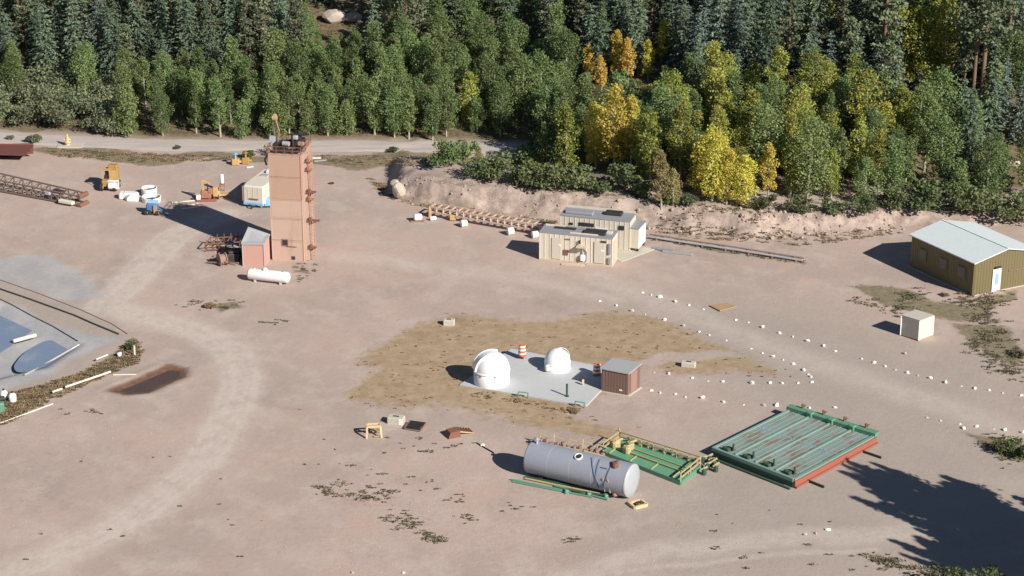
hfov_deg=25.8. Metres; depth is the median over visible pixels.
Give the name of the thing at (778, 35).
aspen tree
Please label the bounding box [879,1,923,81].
aspen tree
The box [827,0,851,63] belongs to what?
pine tree
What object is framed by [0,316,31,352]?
pond water
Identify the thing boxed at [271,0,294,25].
spruce tree
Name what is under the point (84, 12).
pine tree
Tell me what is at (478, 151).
aspen tree
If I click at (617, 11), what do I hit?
spruce tree
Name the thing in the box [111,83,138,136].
aspen tree
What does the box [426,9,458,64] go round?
aspen tree
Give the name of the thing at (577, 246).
field cabin
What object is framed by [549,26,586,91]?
aspen tree
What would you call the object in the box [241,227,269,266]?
pump shed
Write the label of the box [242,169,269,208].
utility trailer
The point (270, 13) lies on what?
spruce tree
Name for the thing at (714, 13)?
spruce tree
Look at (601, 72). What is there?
aspen tree
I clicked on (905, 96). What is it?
aspen tree
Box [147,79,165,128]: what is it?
aspen tree
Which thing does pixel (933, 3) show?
aspen tree
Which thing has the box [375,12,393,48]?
aspen tree
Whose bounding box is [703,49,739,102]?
aspen tree
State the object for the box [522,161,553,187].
bush
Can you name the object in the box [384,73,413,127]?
aspen tree
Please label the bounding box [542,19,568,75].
aspen tree
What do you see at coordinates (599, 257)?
door
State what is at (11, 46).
aspen tree
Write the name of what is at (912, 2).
aspen tree
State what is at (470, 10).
aspen tree
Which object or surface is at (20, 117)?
willow bush
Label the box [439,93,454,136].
aspen tree
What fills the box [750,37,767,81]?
spruce tree
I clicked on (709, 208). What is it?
bank rubble
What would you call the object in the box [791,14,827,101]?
spruce tree
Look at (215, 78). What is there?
aspen tree
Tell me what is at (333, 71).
aspen tree
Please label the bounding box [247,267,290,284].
propane tank
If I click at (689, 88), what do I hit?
aspen tree
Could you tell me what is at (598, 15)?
aspen tree
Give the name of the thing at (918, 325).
storage crate
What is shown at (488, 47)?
aspen tree
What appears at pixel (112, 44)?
spruce tree
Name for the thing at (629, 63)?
aspen tree
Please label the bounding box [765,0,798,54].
spruce tree
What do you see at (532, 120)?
aspen tree
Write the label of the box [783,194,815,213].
bush
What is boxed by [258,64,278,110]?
aspen tree
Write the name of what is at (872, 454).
steel bar
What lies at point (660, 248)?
plank
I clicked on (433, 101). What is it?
aspen tree
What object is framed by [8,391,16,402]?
white jug
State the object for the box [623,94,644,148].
aspen tree
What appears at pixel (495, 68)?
aspen tree
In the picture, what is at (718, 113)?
aspen tree
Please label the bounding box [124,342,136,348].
bush
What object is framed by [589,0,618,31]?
spruce tree
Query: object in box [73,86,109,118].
willow bush
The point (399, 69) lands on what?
aspen tree
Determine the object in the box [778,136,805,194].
aspen tree
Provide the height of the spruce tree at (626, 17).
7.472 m
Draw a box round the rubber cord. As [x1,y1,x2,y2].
[0,299,77,340]
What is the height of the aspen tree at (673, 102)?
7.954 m
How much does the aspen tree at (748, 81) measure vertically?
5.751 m
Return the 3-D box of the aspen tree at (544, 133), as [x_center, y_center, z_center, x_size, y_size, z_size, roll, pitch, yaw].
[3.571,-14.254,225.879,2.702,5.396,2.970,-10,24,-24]
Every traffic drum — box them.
[518,344,525,358]
[593,362,600,375]
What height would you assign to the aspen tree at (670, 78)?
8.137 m
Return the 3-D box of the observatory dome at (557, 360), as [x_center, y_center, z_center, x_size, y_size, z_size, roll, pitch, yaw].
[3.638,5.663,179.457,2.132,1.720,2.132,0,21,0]
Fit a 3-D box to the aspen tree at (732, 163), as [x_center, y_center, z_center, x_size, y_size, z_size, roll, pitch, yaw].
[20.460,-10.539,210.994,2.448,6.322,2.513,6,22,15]
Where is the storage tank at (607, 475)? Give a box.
[523,437,639,497]
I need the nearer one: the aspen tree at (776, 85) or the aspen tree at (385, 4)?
the aspen tree at (776, 85)
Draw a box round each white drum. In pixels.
[460,220,467,226]
[506,227,513,234]
[531,231,538,238]
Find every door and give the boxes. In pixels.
[493,376,501,387]
[552,237,560,258]
[594,242,604,263]
[613,237,617,261]
[630,369,636,392]
[991,268,1001,291]
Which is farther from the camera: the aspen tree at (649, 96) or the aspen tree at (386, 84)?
the aspen tree at (386, 84)
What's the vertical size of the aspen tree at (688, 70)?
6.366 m
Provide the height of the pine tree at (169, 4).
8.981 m
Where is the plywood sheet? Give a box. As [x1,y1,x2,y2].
[709,303,736,310]
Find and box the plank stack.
[172,200,199,208]
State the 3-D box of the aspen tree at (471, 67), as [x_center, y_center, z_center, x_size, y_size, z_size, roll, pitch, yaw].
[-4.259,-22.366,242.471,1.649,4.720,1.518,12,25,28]
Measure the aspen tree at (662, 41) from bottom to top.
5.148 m
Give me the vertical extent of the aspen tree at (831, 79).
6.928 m
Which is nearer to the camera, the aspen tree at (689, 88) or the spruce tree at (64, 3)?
the aspen tree at (689, 88)
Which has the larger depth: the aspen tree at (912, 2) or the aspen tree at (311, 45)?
the aspen tree at (311, 45)
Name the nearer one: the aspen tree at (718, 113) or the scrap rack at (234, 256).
the scrap rack at (234, 256)
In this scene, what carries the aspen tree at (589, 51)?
on the ground at (384, 262)
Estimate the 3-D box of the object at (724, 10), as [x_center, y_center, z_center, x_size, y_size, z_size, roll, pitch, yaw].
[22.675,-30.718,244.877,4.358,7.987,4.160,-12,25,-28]
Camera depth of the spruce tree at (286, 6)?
251.95 m
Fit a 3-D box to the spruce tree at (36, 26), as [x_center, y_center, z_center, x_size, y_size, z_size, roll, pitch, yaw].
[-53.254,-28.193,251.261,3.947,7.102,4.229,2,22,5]
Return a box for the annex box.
[630,220,645,250]
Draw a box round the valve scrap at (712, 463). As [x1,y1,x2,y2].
[701,453,719,475]
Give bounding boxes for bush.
[0,74,10,88]
[0,86,19,100]
[0,92,12,109]
[0,100,12,121]
[2,101,16,117]
[6,135,14,139]
[8,105,39,125]
[12,77,67,106]
[16,75,47,98]
[17,94,50,123]
[19,61,68,85]
[25,134,42,142]
[37,93,78,127]
[41,56,76,77]
[45,65,89,89]
[46,79,80,104]
[46,104,73,123]
[61,86,83,96]
[61,89,104,117]
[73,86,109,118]
[77,109,114,132]
[90,78,121,95]
[90,105,120,123]
[92,74,122,87]
[94,117,126,136]
[96,84,138,121]
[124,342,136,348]
[204,301,216,307]
[242,150,255,157]
[387,146,398,152]
[427,138,471,167]
[452,141,479,160]
[460,157,503,179]
[481,150,516,179]
[505,159,532,186]
[512,139,538,161]
[514,143,558,164]
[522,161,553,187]
[535,163,580,191]
[564,162,596,189]
[569,407,577,411]
[592,181,611,193]
[607,161,640,188]
[629,175,658,197]
[662,196,671,204]
[679,192,699,206]
[750,194,776,209]
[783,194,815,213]
[820,196,848,215]
[847,193,878,215]
[881,187,909,209]
[905,177,953,210]
[924,565,965,575]
[938,168,979,195]
[946,184,1004,215]
[963,563,1006,575]
[979,159,1014,192]
[984,189,1023,223]
[992,434,1023,455]
[1009,346,1023,357]
[1016,444,1023,458]
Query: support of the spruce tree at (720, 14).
on the ground at (384, 262)
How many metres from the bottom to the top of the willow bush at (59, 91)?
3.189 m
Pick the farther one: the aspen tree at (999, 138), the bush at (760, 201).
the aspen tree at (999, 138)
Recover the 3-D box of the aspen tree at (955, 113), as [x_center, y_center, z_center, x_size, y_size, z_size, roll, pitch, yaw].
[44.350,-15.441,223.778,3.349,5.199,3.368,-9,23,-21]
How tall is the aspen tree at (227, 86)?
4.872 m
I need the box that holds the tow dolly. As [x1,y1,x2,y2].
[216,190,232,198]
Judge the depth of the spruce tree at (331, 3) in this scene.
262.34 m
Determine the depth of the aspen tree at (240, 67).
244.38 m
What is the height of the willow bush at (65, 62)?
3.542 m
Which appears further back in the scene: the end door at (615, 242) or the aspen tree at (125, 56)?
the aspen tree at (125, 56)
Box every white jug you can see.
[0,389,7,399]
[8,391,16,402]
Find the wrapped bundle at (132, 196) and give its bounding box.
[118,191,139,201]
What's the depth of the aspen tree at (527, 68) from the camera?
242.65 m
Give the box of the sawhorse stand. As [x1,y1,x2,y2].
[366,422,381,438]
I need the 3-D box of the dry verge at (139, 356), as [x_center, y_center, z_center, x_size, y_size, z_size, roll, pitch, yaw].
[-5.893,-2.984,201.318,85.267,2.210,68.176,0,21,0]
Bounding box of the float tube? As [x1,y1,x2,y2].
[12,333,36,342]
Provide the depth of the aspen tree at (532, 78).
241.69 m
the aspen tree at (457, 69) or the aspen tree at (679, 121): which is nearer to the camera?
the aspen tree at (679, 121)
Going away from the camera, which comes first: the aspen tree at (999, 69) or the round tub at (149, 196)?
the round tub at (149, 196)
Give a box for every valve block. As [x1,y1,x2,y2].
[231,152,241,164]
[242,151,251,163]
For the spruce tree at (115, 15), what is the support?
on the ground at (384, 262)
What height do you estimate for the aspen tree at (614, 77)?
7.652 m
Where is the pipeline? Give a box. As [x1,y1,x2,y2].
[648,233,803,261]
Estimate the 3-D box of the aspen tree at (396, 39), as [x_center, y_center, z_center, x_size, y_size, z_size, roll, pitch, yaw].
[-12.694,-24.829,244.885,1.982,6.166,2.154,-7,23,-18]
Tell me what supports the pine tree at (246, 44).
on the ground at (384, 262)
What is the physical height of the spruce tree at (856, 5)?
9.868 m
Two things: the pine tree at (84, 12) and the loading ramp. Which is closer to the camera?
the loading ramp
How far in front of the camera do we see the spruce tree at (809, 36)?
229.22 m
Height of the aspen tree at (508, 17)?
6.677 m
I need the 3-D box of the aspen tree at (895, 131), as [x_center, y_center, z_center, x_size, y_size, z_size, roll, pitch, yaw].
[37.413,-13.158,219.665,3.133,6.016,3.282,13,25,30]
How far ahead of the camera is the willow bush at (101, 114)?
238.04 m
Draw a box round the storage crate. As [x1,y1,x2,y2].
[900,309,934,340]
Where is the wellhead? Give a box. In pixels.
[57,134,83,147]
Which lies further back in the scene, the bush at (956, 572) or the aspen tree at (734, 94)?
the aspen tree at (734, 94)
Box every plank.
[652,246,673,251]
[662,250,692,255]
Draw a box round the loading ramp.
[444,427,473,438]
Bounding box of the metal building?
[909,219,1023,295]
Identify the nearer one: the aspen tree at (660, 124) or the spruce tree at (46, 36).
the aspen tree at (660, 124)
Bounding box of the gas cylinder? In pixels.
[219,174,224,190]
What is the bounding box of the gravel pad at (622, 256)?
[617,246,654,261]
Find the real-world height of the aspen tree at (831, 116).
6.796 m
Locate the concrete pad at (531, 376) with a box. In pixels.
[460,349,601,406]
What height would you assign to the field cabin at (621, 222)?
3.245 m
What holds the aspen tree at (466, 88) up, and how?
on the ground at (384, 262)
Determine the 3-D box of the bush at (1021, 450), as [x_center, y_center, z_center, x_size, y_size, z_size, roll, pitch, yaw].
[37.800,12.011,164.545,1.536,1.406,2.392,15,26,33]
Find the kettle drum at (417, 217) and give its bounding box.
[411,214,424,221]
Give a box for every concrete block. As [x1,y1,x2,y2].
[387,414,404,425]
[443,318,454,325]
[681,360,695,367]
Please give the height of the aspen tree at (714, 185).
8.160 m
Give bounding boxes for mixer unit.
[0,396,4,411]
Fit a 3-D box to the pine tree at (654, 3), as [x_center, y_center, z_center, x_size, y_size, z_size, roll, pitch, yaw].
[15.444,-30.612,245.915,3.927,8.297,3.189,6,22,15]
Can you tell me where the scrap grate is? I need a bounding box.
[404,420,426,431]
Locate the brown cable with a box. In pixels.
[0,279,127,333]
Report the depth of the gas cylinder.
220.23 m
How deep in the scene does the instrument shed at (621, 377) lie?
175.23 m
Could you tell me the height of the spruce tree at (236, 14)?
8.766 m
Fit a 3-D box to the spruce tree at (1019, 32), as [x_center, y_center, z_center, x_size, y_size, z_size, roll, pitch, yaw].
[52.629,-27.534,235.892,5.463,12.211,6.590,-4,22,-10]
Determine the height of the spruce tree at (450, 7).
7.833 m
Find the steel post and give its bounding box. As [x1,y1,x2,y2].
[565,384,568,396]
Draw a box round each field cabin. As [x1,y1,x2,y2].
[539,223,617,266]
[560,204,635,250]
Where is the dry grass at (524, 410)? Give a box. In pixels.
[350,311,790,438]
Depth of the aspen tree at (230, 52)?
242.40 m
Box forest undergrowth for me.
[2,0,1021,214]
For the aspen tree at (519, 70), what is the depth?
238.02 m
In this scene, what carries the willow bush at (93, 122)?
on the ground at (384, 262)
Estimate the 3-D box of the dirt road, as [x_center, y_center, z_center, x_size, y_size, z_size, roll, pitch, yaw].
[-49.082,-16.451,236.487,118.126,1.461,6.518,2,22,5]
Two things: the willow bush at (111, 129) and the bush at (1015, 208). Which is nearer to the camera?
the bush at (1015, 208)
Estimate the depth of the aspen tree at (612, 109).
218.04 m
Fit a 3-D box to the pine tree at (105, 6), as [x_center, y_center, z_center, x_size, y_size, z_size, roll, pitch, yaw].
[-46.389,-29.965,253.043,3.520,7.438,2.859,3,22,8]
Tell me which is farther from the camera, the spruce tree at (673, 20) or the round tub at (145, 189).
the spruce tree at (673, 20)
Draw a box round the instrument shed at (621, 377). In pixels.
[600,358,641,396]
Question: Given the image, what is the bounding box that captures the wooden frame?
[628,498,647,509]
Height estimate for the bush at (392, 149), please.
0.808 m
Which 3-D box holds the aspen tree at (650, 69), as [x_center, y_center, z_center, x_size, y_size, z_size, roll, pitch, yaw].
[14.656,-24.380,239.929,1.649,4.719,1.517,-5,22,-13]
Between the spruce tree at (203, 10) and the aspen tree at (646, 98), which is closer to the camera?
the aspen tree at (646, 98)
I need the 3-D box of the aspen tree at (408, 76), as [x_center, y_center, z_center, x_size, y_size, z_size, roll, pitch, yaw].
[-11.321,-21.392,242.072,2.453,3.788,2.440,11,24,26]
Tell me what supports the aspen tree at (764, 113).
on the ground at (384, 262)
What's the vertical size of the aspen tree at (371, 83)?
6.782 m
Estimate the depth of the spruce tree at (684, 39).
236.22 m
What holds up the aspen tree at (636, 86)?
on the ground at (384, 262)
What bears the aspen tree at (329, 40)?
on the ground at (384, 262)
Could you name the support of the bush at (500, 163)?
on the ground at (384, 262)
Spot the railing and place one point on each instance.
(667, 453)
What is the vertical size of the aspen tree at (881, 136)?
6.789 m
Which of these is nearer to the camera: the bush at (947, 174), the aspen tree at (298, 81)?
the bush at (947, 174)
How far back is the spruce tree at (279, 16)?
249.21 m
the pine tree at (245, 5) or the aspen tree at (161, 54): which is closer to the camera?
the aspen tree at (161, 54)
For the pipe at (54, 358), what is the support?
on the ground at (384, 262)
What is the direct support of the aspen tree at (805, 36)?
on the ground at (384, 262)
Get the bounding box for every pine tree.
[2,0,31,45]
[9,0,38,58]
[36,0,63,18]
[68,0,95,41]
[86,0,115,52]
[105,0,137,46]
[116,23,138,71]
[141,0,164,20]
[151,0,184,48]
[179,0,208,43]
[196,0,225,46]
[231,0,261,39]
[235,16,264,67]
[236,0,265,34]
[247,0,277,63]
[281,0,315,54]
[384,0,419,29]
[392,0,420,62]
[398,0,428,49]
[445,0,465,43]
[482,0,505,29]
[535,0,568,58]
[565,0,593,34]
[570,0,595,56]
[641,0,666,43]
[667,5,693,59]
[771,0,804,87]
[802,12,828,60]
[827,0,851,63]
[841,7,870,66]
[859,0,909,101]
[865,0,893,20]
[944,0,962,68]
[945,0,1004,102]
[955,23,978,96]
[958,0,1020,111]
[979,13,1001,69]
[984,0,1023,94]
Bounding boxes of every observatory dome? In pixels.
[472,349,509,388]
[544,348,570,373]
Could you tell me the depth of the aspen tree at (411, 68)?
244.99 m
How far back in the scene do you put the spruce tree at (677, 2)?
247.77 m
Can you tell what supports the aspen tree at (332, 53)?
on the ground at (384, 262)
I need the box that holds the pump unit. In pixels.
[144,200,168,215]
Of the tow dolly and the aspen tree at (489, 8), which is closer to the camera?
the tow dolly
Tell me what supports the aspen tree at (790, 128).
on the ground at (384, 262)
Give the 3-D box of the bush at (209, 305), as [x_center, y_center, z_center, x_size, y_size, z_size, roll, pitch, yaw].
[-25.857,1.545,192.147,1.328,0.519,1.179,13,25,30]
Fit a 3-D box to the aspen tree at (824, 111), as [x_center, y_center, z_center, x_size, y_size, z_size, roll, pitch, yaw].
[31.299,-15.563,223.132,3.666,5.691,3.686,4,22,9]
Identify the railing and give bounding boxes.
[626,436,702,466]
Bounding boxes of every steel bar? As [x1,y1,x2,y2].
[807,479,824,487]
[862,450,881,458]
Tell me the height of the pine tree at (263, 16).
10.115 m
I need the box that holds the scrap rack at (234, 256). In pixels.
[205,232,244,265]
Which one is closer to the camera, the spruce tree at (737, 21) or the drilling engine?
the drilling engine
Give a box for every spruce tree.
[0,0,12,51]
[0,1,15,64]
[0,13,24,75]
[10,1,40,39]
[23,6,52,67]
[27,0,53,48]
[28,4,67,80]
[43,5,65,63]
[48,0,70,56]
[55,0,92,70]
[56,0,87,38]
[57,0,95,61]
[84,0,115,75]
[94,7,121,77]
[98,0,121,35]
[109,1,126,59]
[116,1,144,27]
[119,0,151,58]
[137,23,158,73]
[139,0,169,41]
[150,33,174,80]
[151,0,176,59]
[168,0,190,23]
[170,0,205,77]
[172,0,206,65]
[198,0,220,27]
[198,0,222,66]
[203,20,229,84]
[214,0,242,41]
[217,0,241,73]
[222,0,256,59]
[252,0,281,47]
[261,0,293,62]
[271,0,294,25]
[273,0,294,50]
[314,0,344,8]
[361,0,386,64]
[366,0,392,13]
[417,0,429,21]
[443,0,456,27]
[459,0,494,26]
[491,0,527,48]
[497,0,522,43]
[526,0,556,53]
[540,0,579,33]
[567,0,588,25]
[572,5,606,72]
[578,11,616,87]
[587,0,611,40]
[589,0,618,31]
[608,0,630,41]
[608,0,632,24]
[609,0,657,54]
[609,4,642,71]
[621,0,655,77]
[643,0,667,24]
[652,0,679,45]
[656,0,693,29]
[663,0,696,61]
[665,8,693,82]
[676,12,712,93]
[680,35,709,96]
[689,0,710,28]
[690,0,714,40]
[694,0,717,51]
[700,0,735,87]
[703,9,721,57]
[721,0,770,56]
[722,0,745,50]
[722,0,752,87]
[727,49,743,97]
[732,0,763,78]
[739,0,793,103]
[741,0,768,39]
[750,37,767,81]
[763,0,787,53]
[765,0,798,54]
[785,0,810,38]
[785,0,813,74]
[789,33,822,100]
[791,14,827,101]
[805,0,834,43]
[818,31,839,88]
[833,15,871,99]
[838,0,872,33]
[839,27,871,98]
[843,0,873,60]
[858,7,891,93]
[862,0,894,66]
[864,39,882,104]
[870,38,915,112]
[884,50,909,121]
[908,73,925,129]
[947,77,976,144]
[949,12,980,88]
[951,87,985,171]
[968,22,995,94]
[978,42,1009,138]
[987,58,1015,122]
[1001,0,1023,79]
[1006,71,1023,143]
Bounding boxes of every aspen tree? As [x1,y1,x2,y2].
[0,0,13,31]
[0,50,28,97]
[5,40,21,82]
[68,40,103,95]
[74,41,91,83]
[110,60,133,97]
[111,46,137,88]
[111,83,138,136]
[123,85,139,122]
[133,56,151,106]
[134,64,152,92]
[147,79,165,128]
[148,70,165,110]
[149,90,174,135]
[151,50,176,93]
[155,58,176,107]
[171,65,190,114]
[173,49,192,84]
[184,69,204,105]
[185,69,206,126]
[185,70,208,113]
[187,87,203,132]
[191,46,208,85]
[198,77,224,118]
[205,59,223,98]
[208,75,226,121]
[208,79,229,136]
[219,35,240,98]
[222,81,236,123]
[226,48,253,94]
[230,98,250,138]
[236,56,252,98]
[242,69,266,117]
[242,82,257,127]
[255,26,287,77]
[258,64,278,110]
[258,92,291,138]
[259,88,285,129]
[263,62,278,92]
[264,60,287,100]
[279,86,296,135]
[282,77,299,125]
[283,44,312,93]
[285,37,303,80]
[292,72,306,111]
[294,0,308,7]
[297,9,311,44]
[299,93,318,133]
[302,6,319,39]
[304,38,316,78]
[305,44,332,86]
[308,78,327,129]
[310,67,325,98]
[311,39,325,64]
[314,28,321,44]
[314,83,341,135]
[323,41,342,86]
[325,38,337,60]
[326,39,345,74]
[327,65,344,96]
[328,82,343,117]
[332,99,355,134]
[338,42,364,76]
[339,32,346,52]
[340,79,364,128]
[344,30,361,57]
[344,41,360,77]
[346,72,374,113]
[347,57,364,95]
[362,75,385,134]
[364,20,388,83]
[366,24,384,69]
[369,47,392,100]
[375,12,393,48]
[377,45,408,87]
[377,77,396,114]
[378,0,393,21]
[379,84,406,137]
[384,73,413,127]
[386,0,408,24]
[386,14,418,75]
[389,6,402,41]
[389,33,405,84]
[392,64,409,106]
[398,28,422,78]
[398,74,416,104]
[400,88,418,138]
[406,73,428,120]
[411,37,436,90]
[418,32,432,74]
[422,90,442,139]
[423,37,443,90]
[425,8,441,38]
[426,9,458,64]
[426,84,443,126]
[427,0,447,35]
[431,63,457,110]
[433,32,449,84]
[438,81,460,129]
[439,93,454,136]
[441,39,468,91]
[458,30,476,63]
[458,48,476,82]
[459,0,482,33]
[459,2,486,49]
[459,71,482,119]
[465,60,477,97]
[468,96,486,132]
[469,10,501,70]
[473,52,491,104]
[473,147,483,167]
[476,62,507,117]
[482,0,501,19]
[482,35,506,79]
[482,81,511,128]
[489,80,518,136]
[497,9,517,61]
[500,19,529,65]
[501,40,522,73]
[501,66,525,111]
[502,62,514,98]
[507,54,543,121]
[510,0,528,22]
[519,53,534,92]
[523,88,539,138]
[524,63,544,98]
[526,48,559,111]
[528,0,543,30]
[529,39,549,74]
[530,0,547,43]
[531,85,554,143]
[533,121,556,169]
[536,73,566,116]
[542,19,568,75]
[542,86,555,144]
[542,121,576,169]
[546,2,573,61]
[546,99,577,155]
[547,61,571,94]
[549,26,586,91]
[552,85,572,120]
[552,103,581,184]
[553,0,568,26]
[555,79,580,116]
[569,105,597,167]
[570,72,595,150]
[572,87,594,161]
[573,71,595,106]
[581,101,607,169]
[582,44,597,80]
[583,87,618,156]
[593,7,611,54]
[595,55,607,89]
[595,82,634,166]
[602,120,629,162]
[604,69,626,119]
[606,69,633,107]
[609,29,624,71]
[616,121,639,167]
[618,94,642,169]
[619,37,636,81]
[623,78,649,114]
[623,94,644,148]
[630,113,660,178]
[632,0,650,23]
[634,111,662,182]
[639,105,661,158]
[641,85,666,113]
[642,40,655,79]
[642,81,657,104]
[642,86,660,112]
[645,80,675,149]
[648,68,687,122]
[651,111,664,148]
[651,149,672,210]
[654,20,669,62]
[656,65,675,106]
[656,94,684,168]
[660,102,698,176]
[663,168,682,205]
[665,99,694,183]
[671,87,693,115]
[672,52,702,86]
[673,83,691,112]
[682,128,710,183]
[683,132,715,191]
[684,88,703,125]
[684,110,708,164]
[686,134,720,198]
[689,89,702,130]
[690,77,706,117]
[693,123,735,201]
[700,40,728,108]
[701,97,716,128]
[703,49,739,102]
[706,109,731,158]
[707,89,735,146]
[707,104,734,169]
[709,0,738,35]
[710,134,727,192]
[716,145,741,204]
[724,71,741,123]
[724,145,760,194]
[727,85,746,145]
[727,101,738,143]
[728,126,752,180]
[729,155,759,205]
[731,100,762,148]
[733,87,769,173]
[738,82,762,118]
[739,61,763,103]
[745,99,787,184]
[746,90,785,160]
[757,84,770,129]
[758,21,783,73]
[759,142,779,195]
[761,0,783,25]
[763,46,789,102]
[763,75,793,133]
[777,131,793,171]
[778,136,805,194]
[779,112,805,186]
[781,83,815,137]
[783,114,833,198]
[788,104,828,166]
[789,47,832,115]
[792,81,813,119]
[793,0,815,21]
[795,25,809,58]
[798,110,825,162]
[798,153,825,193]
[813,59,842,116]
[813,103,842,155]
[813,121,844,182]
[814,0,837,25]
[817,110,839,155]
[821,89,840,122]
[821,147,841,197]
[828,128,851,189]
[834,74,853,127]
[840,52,866,121]
[843,66,891,138]
[845,114,871,186]
[850,156,886,201]
[851,130,886,179]
[863,104,890,164]
[866,128,891,191]
[867,101,902,155]
[869,70,895,128]
[877,133,906,201]
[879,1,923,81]
[882,125,908,171]
[886,81,918,141]
[886,133,906,186]
[890,100,920,139]
[898,0,928,68]
[898,138,917,192]
[903,5,937,85]
[905,80,937,153]
[913,96,942,170]
[914,0,944,13]
[917,0,951,71]
[919,0,943,48]
[919,65,962,147]
[919,108,964,186]
[922,0,963,88]
[940,108,967,157]
[947,157,971,201]
[960,96,985,159]
[966,135,1009,199]
[976,60,1014,109]
[980,132,1013,174]
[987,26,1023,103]
[998,33,1023,83]
[1008,123,1023,186]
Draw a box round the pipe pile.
[0,143,33,155]
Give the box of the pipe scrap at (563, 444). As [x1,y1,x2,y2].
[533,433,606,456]
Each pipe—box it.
[0,403,52,422]
[24,344,78,375]
[64,371,110,387]
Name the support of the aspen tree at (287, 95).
on the ground at (384, 262)
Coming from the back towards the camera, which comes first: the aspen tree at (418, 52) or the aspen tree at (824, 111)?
the aspen tree at (418, 52)
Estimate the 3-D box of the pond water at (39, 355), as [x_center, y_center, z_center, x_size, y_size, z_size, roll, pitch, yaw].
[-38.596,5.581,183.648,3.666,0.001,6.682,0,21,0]
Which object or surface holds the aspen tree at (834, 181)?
on the ground at (384, 262)
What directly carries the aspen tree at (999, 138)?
on the ground at (384, 262)
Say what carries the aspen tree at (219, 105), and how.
on the ground at (384, 262)
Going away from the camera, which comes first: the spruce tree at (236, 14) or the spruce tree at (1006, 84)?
the spruce tree at (1006, 84)
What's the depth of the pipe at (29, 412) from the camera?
172.06 m
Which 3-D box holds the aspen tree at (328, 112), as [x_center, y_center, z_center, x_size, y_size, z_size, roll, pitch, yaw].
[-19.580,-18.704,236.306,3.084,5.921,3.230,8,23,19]
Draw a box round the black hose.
[0,288,118,334]
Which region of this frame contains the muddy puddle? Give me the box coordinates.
[119,370,179,392]
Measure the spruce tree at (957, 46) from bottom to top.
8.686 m
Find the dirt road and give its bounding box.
[0,132,597,153]
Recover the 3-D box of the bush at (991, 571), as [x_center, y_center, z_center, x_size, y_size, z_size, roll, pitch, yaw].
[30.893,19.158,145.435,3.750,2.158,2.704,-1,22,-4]
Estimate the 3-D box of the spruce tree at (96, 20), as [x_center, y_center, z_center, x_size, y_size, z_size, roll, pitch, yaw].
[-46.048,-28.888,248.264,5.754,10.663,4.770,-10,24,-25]
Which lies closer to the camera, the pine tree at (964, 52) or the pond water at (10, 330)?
the pond water at (10, 330)
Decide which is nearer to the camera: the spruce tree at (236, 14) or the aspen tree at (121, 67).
the aspen tree at (121, 67)
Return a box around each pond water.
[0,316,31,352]
[14,340,66,371]
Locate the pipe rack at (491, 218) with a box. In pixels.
[428,203,551,231]
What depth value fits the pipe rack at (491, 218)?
211.30 m
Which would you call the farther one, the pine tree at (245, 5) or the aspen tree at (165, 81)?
the pine tree at (245, 5)
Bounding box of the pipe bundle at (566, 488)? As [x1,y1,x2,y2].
[511,476,608,499]
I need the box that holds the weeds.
[24,262,1023,575]
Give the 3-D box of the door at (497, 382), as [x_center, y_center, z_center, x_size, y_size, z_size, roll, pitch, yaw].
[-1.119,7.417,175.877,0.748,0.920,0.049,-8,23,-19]
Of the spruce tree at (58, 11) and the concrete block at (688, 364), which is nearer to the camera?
the concrete block at (688, 364)
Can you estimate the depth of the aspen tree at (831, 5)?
246.73 m
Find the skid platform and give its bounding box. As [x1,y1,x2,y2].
[603,428,700,484]
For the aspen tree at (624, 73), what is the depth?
231.40 m
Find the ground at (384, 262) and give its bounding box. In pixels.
[0,0,1023,575]
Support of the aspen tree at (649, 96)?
on the ground at (384, 262)
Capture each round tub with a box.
[141,185,156,194]
[141,193,160,203]
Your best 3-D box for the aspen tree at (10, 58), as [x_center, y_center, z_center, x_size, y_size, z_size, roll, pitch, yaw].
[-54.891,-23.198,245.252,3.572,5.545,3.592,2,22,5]
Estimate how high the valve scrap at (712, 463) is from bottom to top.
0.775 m
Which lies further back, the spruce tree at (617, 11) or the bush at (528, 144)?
the spruce tree at (617, 11)
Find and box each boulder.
[322,9,345,23]
[345,12,361,21]
[390,179,398,185]
[392,182,405,197]
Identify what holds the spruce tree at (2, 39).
on the ground at (384, 262)
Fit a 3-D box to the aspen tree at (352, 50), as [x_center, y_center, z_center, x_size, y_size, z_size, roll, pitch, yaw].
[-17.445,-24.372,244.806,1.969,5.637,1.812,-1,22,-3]
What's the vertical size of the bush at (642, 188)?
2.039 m
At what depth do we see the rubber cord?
189.66 m
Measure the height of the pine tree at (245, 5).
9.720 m
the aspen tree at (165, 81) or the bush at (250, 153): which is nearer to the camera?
the bush at (250, 153)
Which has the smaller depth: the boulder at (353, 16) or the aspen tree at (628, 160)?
the aspen tree at (628, 160)
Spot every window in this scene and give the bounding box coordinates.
[282,239,288,245]
[579,222,593,226]
[919,247,926,260]
[939,257,947,270]
[957,265,965,278]
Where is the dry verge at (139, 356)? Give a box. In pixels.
[0,148,901,424]
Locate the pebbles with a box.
[3,199,1022,575]
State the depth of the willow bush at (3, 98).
240.66 m
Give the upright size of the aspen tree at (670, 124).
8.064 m
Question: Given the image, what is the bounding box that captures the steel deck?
[712,404,878,489]
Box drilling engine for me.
[196,179,217,201]
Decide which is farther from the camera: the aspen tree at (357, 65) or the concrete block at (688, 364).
the aspen tree at (357, 65)
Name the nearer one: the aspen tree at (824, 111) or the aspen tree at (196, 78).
the aspen tree at (824, 111)
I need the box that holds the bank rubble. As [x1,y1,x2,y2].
[399,175,906,239]
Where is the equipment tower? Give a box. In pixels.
[264,114,319,260]
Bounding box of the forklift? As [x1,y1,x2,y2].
[100,163,120,190]
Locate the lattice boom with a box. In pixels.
[0,173,88,207]

